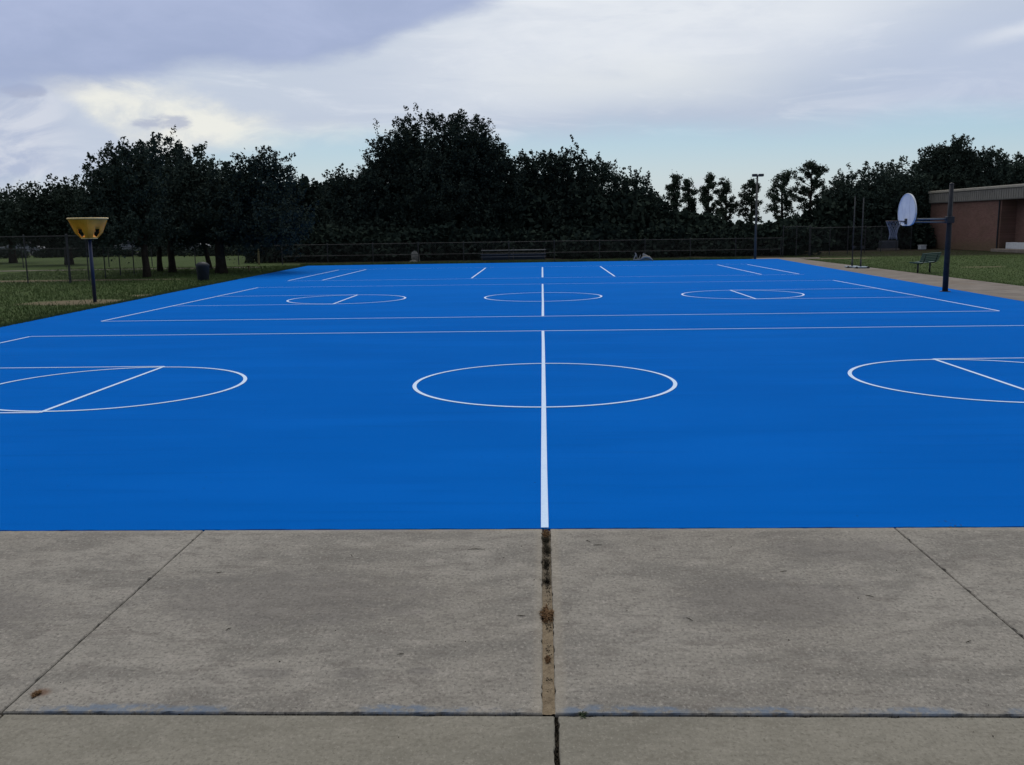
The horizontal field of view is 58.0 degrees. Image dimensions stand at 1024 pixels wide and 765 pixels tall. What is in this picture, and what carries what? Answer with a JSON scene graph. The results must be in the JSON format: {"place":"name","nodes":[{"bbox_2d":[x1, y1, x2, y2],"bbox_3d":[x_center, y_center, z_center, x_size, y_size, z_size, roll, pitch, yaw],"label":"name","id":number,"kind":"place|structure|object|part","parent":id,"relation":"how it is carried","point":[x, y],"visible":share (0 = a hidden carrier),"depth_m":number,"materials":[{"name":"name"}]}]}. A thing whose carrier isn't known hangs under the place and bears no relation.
{"place":"outdoors","nodes":[
{"label":"outdoors","id":0,"kind":"place"},
{"bbox_2d":[1,242,45,254],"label":"parked car","id":1,"kind":"object","parent":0,"point":[27,248],"visible":0.07,"depth_m":94.91,"materials":[{"name":"silver metal"}]},
{"bbox_2d":[0,527,1023,764],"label":"pavement","id":2,"kind":"structure","parent":0,"point":[124,625],"depth_m":4.84,"materials":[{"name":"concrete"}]},
{"bbox_2d":[30,690,42,697],"bbox_3d":[-2.273,1.484,4.409,0.049,0.014,0.072,3,10,23],"label":"leaf","id":3,"kind":"object","parent":2,"relation":"on","point":[35,693],"visible":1,"depth_m":4.41,"materials":[{"name":"brown plant"}]},
{"bbox_2d":[3,527,1022,764],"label":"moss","id":4,"kind":"object","parent":2,"relation":"on","point":[546,561],"visible":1,"depth_m":4.23,"materials":[{"name":"black plant"}]},
{"bbox_2d":[542,531,554,714],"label":"joint sand","id":5,"kind":"structure","parent":2,"relation":"on","point":[548,699],"depth_m":4.82,"materials":[{"name":"brown sand"}]},
{"bbox_2d":[541,529,549,537],"bbox_3d":[0.242,1.079,6.628,0.072,0.020,0.175,-1,10,2],"label":"dry weed","id":6,"kind":"object","parent":5,"relation":"on","point":[544,533],"visible":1,"depth_m":6.62,"materials":[{"name":"brown plant"}]},
{"bbox_2d":[539,604,553,622],"bbox_3d":[0.195,1.308,5.237,0.102,0.026,0.232,-1,10,2],"label":"dry weed","id":7,"kind":"object","parent":5,"relation":"on","point":[546,613],"visible":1,"depth_m":5.22,"materials":[{"name":"brown plant"}]},
{"bbox_2d":[544,655,550,663],"bbox_3d":[0.183,1.405,4.695,0.038,0.016,0.082,-1,10,2],"label":"dry weed","id":8,"kind":"object","parent":5,"relation":"on","point":[547,658],"visible":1,"depth_m":4.70,"materials":[{"name":"brown plant"}]},
{"bbox_2d":[578,711,586,717],"bbox_3d":[0.319,1.494,4.161,0.046,0.021,0.079,-1,10,2],"label":"green weed","id":9,"kind":"object","parent":2,"relation":"on","point":[582,714],"visible":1,"depth_m":4.16,"materials":[{"name":"plant"}]},
{"bbox_2d":[0,224,1023,326],"bbox_3d":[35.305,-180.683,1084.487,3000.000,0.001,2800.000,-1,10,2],"label":"ground","id":10,"kind":"structure","parent":0,"point":[186,260],"depth_m":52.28,"materials":[{"name":"green plant"}]},
{"bbox_2d":[0,180,39,262],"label":"oak tree","id":11,"kind":"object","parent":10,"relation":"on","point":[4,206],"visible":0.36,"depth_m":71.40,"materials":[{"name":"green plant"}]},
{"bbox_2d":[0,234,70,283],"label":"chain link fence","id":12,"kind":"object","parent":10,"relation":"on","point":[25,250],"visible":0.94,"depth_m":41.21,"materials":[{"name":"metal"}]},
{"bbox_2d":[2,173,101,264],"bbox_3d":[-32.826,-11.592,65.779,7.954,6.604,5.542,-1,10,2],"label":"oak tree","id":13,"kind":"object","parent":10,"relation":"on","point":[46,214],"visible":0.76,"depth_m":64.94,"materials":[{"name":"green plant"}]},
{"bbox_2d":[66,217,108,301],"bbox_3d":[-13.550,-3.891,29.786,1.238,2.788,1.238,-1,10,2],"label":"funnel goal","id":14,"kind":"object","parent":10,"relation":"on","point":[88,226],"visible":1,"depth_m":29.40,"materials":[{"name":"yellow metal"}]},
{"bbox_2d":[66,234,142,282],"bbox_3d":[-20.247,-6.419,46.758,0.091,2.250,11.139,-2,10,-4],"label":"chain link fence","id":15,"kind":"object","parent":10,"relation":"on","point":[87,266],"visible":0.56,"depth_m":45.14,"materials":[{"name":"metal"}]},
{"bbox_2d":[0,267,252,271],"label":"footpath","id":16,"kind":"structure","parent":10,"relation":"on","point":[96,269],"depth_m":56.29,"materials":[{"name":"concrete"}]},
{"bbox_2d":[66,133,194,277],"bbox_3d":[-18.711,-8.506,45.151,6.192,6.944,5.610,-4,10,-19],"label":"oak tree","id":17,"kind":"object","parent":10,"relation":"on","point":[119,195],"visible":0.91,"depth_m":44.22,"materials":[{"name":"green plant"}]},
{"bbox_2d":[0,245,282,267],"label":"chain link fence","id":18,"kind":"object","parent":10,"relation":"on","point":[65,260],"visible":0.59,"depth_m":60.72,"materials":[{"name":"metal"}]},
{"bbox_2d":[130,124,212,270],"bbox_3d":[-19.580,-10.291,52.003,6.822,8.218,6.305,4,11,27],"label":"oak tree","id":19,"kind":"object","parent":10,"relation":"on","point":[169,155],"visible":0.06,"depth_m":51.47,"materials":[{"name":"green plant"}]},
{"bbox_2d":[143,141,257,272],"bbox_3d":[-17.083,-9.474,50.275,6.751,7.106,5.563,-6,11,-30],"label":"oak tree","id":20,"kind":"object","parent":10,"relation":"on","point":[179,180],"visible":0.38,"depth_m":49.18,"materials":[{"name":"green plant"}]},
{"bbox_2d":[195,262,210,280],"bbox_3d":[-14.028,-5.048,41.951,0.615,0.850,0.615,3,10,22],"label":"trash bin","id":21,"kind":"object","parent":10,"relation":"on","point":[202,269],"visible":0.93,"depth_m":41.74,"materials":[{"name":"plastic"}]},
{"bbox_2d":[163,161,265,269],"bbox_3d":[-17.420,-9.623,53.587,6.627,6.359,5.514,-8,12,-38],"label":"oak tree","id":22,"kind":"object","parent":10,"relation":"on","point":[207,257],"visible":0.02,"depth_m":53.82,"materials":[{"name":"green plant"}]},
{"bbox_2d":[178,145,320,273],"bbox_3d":[-13.592,-9.007,48.570,7.442,6.648,6.421,-1,10,2],"label":"oak tree","id":23,"kind":"object","parent":10,"relation":"on","point":[247,192],"visible":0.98,"depth_m":47.14,"materials":[{"name":"green plant"}]},
{"bbox_2d":[271,174,331,227],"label":"oak tree","id":24,"kind":"object","parent":10,"relation":"on","point":[313,182],"visible":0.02,"depth_m":71.84,"materials":[{"name":"green plant"}]},
{"bbox_2d":[312,162,385,230],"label":"oak tree","id":25,"kind":"object","parent":10,"relation":"on","point":[342,212],"visible":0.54,"depth_m":67.92,"materials":[{"name":"green plant"}]},
{"bbox_2d":[411,251,419,261],"bbox_3d":[-6.376,-8.234,60.966,0.572,0.896,0.389,-1,10,2],"label":"boulder","id":26,"kind":"object","parent":10,"relation":"on","point":[414,257],"visible":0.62,"depth_m":60.84,"materials":[{"name":"grey stone"}]},
{"bbox_2d":[332,103,549,233],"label":"oak tree","id":27,"kind":"object","parent":10,"relation":"on","point":[460,168],"visible":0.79,"depth_m":68.46,"materials":[{"name":"green plant"}]},
{"bbox_2d":[0,259,1023,531],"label":"court","id":28,"kind":"object","parent":10,"relation":"on","point":[332,419],"visible":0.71,"depth_m":11.49,"materials":[{"name":"paint"}]},
{"bbox_2d":[0,264,1023,526],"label":"court lines","id":29,"kind":"object","parent":28,"relation":"on","point":[544,478],"visible":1,"depth_m":13.54,"materials":[{"name":"paint"}]},
{"bbox_2d":[886,183,954,291],"bbox_3d":[12.511,-4.393,28.433,1.582,3.403,1.582,-10,13,-42],"label":"basketball hoop","id":30,"kind":"object","parent":28,"relation":"on","point":[907,211],"visible":0.98,"depth_m":28.33,"materials":[{"name":"paint"}]},
{"bbox_2d":[0,169,1023,262],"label":"woodland","id":31,"kind":"object","parent":10,"relation":"on","point":[705,232],"visible":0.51,"depth_m":65.14,"materials":[{"name":"green plant"}]},
{"bbox_2d":[480,247,545,260],"bbox_3d":[0.092,-8.688,62.556,4.410,0.879,1.060,-1,10,2],"label":"bleacher","id":32,"kind":"object","parent":10,"relation":"on","point":[523,256],"visible":0.98,"depth_m":62.75,"materials":[{"name":"metal"}]},
{"bbox_2d":[282,236,781,263],"bbox_3d":[1.281,-8.609,60.444,32.687,1.400,0.091,-1,10,0],"label":"chain link fence","id":33,"kind":"object","parent":10,"relation":"on","point":[554,252],"visible":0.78,"depth_m":60.43,"materials":[{"name":"metal"}]},
{"bbox_2d":[503,134,627,233],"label":"oak tree","id":34,"kind":"object","parent":10,"relation":"on","point":[552,168],"visible":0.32,"depth_m":72.41,"materials":[{"name":"green plant"}]},
{"bbox_2d":[575,151,663,212],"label":"oak tree","id":35,"kind":"object","parent":10,"relation":"on","point":[625,182],"visible":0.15,"depth_m":75.30,"materials":[{"name":"green plant"}]},
{"bbox_2d":[664,171,686,210],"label":"pine tree","id":36,"kind":"object","parent":10,"relation":"on","point":[674,196],"visible":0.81,"depth_m":89.36,"materials":[{"name":"green plant"}]},
{"bbox_2d":[680,178,698,211],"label":"pine tree","id":37,"kind":"object","parent":10,"relation":"on","point":[691,203],"visible":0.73,"depth_m":91.53,"materials":[{"name":"green plant"}]},
{"bbox_2d":[698,172,727,215],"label":"pine tree","id":38,"kind":"object","parent":10,"relation":"on","point":[705,198],"visible":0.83,"depth_m":89.34,"materials":[{"name":"green plant"}]},
{"bbox_2d":[714,176,738,220],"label":"pine tree","id":39,"kind":"object","parent":10,"relation":"on","point":[725,190],"visible":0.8,"depth_m":91.31,"materials":[{"name":"green plant"}]},
{"bbox_2d":[733,177,763,221],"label":"pine tree","id":40,"kind":"object","parent":10,"relation":"on","point":[746,198],"visible":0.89,"depth_m":89.39,"materials":[{"name":"green plant"}]},
{"bbox_2d":[763,167,800,221],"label":"pine tree","id":41,"kind":"object","parent":10,"relation":"on","point":[784,179],"visible":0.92,"depth_m":85.33,"materials":[{"name":"green plant"}]},
{"bbox_2d":[782,225,810,256],"bbox_3d":[18.643,-9.246,60.584,2.093,2.100,0.091,-4,10,-18],"label":"chain link fence","id":42,"kind":"object","parent":10,"relation":"on","point":[796,239],"visible":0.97,"depth_m":60.57,"materials":[{"name":"metal"}]},
{"bbox_2d":[784,159,828,215],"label":"pine tree","id":43,"kind":"object","parent":10,"relation":"on","point":[817,171],"visible":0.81,"depth_m":83.10,"materials":[{"name":"green plant"}]},
{"bbox_2d":[810,225,911,255],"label":"chain link fence","id":44,"kind":"object","parent":10,"relation":"on","point":[881,226],"visible":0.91,"depth_m":65.43,"materials":[{"name":"metal"}]},
{"bbox_2d":[818,161,904,249],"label":"oak tree","id":45,"kind":"object","parent":10,"relation":"on","point":[878,187],"visible":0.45,"depth_m":74.40,"materials":[{"name":"green plant"}]},
{"bbox_2d":[877,241,897,249],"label":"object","id":46,"kind":"object","parent":10,"relation":"on","point":[887,244],"visible":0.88,"depth_m":72.10,"materials":[{"name":"metal"}]},
{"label":"door","id":47,"kind":"part","parent":46,"relation":"part of","materials":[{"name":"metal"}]},
{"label":"door","id":48,"kind":"part","parent":46,"relation":"part of","materials":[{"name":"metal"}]},
{"bbox_2d":[867,155,938,234],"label":"oak tree","id":49,"kind":"object","parent":10,"relation":"on","point":[917,187],"visible":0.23,"depth_m":75.84,"materials":[{"name":"green plant"}]},
{"bbox_2d":[909,252,941,272],"bbox_3d":[17.755,-5.129,39.708,1.900,0.921,0.580,-10,13,-43],"label":"park bench","id":50,"kind":"object","parent":10,"relation":"on","point":[935,257],"visible":0.94,"depth_m":39.43,"materials":[{"name":"metal"}]},
{"bbox_2d":[905,133,1006,188],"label":"oak tree","id":51,"kind":"object","parent":10,"relation":"on","point":[961,165],"visible":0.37,"depth_m":87.24,"materials":[{"name":"green plant"}]},
{"bbox_2d":[972,145,1023,186],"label":"oak tree","id":52,"kind":"object","parent":10,"relation":"on","point":[1012,172],"visible":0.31,"depth_m":87.10,"materials":[{"name":"green plant"}]},
{"bbox_2d":[0,0,1023,223],"label":"sky","id":53,"kind":"structure","parent":0,"point":[736,90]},
{"bbox_2d":[633,253,652,260],"bbox_3d":[7.992,-7.655,56.305,1.224,0.543,0.445,-1,10,2],"label":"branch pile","id":54,"kind":"object","parent":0,"point":[648,257],"visible":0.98,"depth_m":56.23,"materials":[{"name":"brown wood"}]},
{"bbox_2d":[756,257,1023,300],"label":"path","id":55,"kind":"structure","parent":0,"point":[1013,292],"depth_m":33.95,"materials":[{"name":"concrete"}]},
{"bbox_2d":[752,174,763,258],"bbox_3d":[15.012,-10.103,56.715,0.680,5.269,0.260,-1,10,2],"label":"light pole","id":56,"kind":"object","parent":55,"relation":"on","point":[756,209],"visible":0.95,"depth_m":56.62,"materials":[{"name":"grey metal"}]},
{"bbox_2d":[844,197,856,267],"bbox_3d":[16.399,-7.194,44.353,0.660,3.390,0.550,-1,10,2],"label":"net post","id":57,"kind":"object","parent":55,"relation":"on","point":[853,247],"visible":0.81,"depth_m":44.40,"materials":[{"name":"metal"}]},
{"bbox_2d":[853,198,869,267],"bbox_3d":[16.581,-7.062,43.752,0.660,3.322,0.550,-1,10,2],"label":"net post","id":58,"kind":"object","parent":55,"relation":"on","point":[861,266],"visible":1,"depth_m":43.80,"materials":[{"name":"metal"}]},
{"bbox_2d":[918,245,926,249],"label":"utility box","id":59,"kind":"object","parent":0,"point":[921,247],"visible":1,"depth_m":71.74,"materials":[{"name":"white paint"}]},
{"bbox_2d":[928,184,1023,252],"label":"brick building","id":60,"kind":"structure","parent":0,"point":[989,218],"depth_m":66.97,"materials":[{"name":"red brick"}]},
{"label":"road","id":61,"kind":"structure","parent":0,"visible":0},
{"bbox_2d":[116,240,147,250],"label":"parked car","id":62,"kind":"object","parent":61,"relation":"on","point":[128,246],"visible":0.05,"depth_m":95.99,"materials":[{"name":"silver metal"}]}
]}

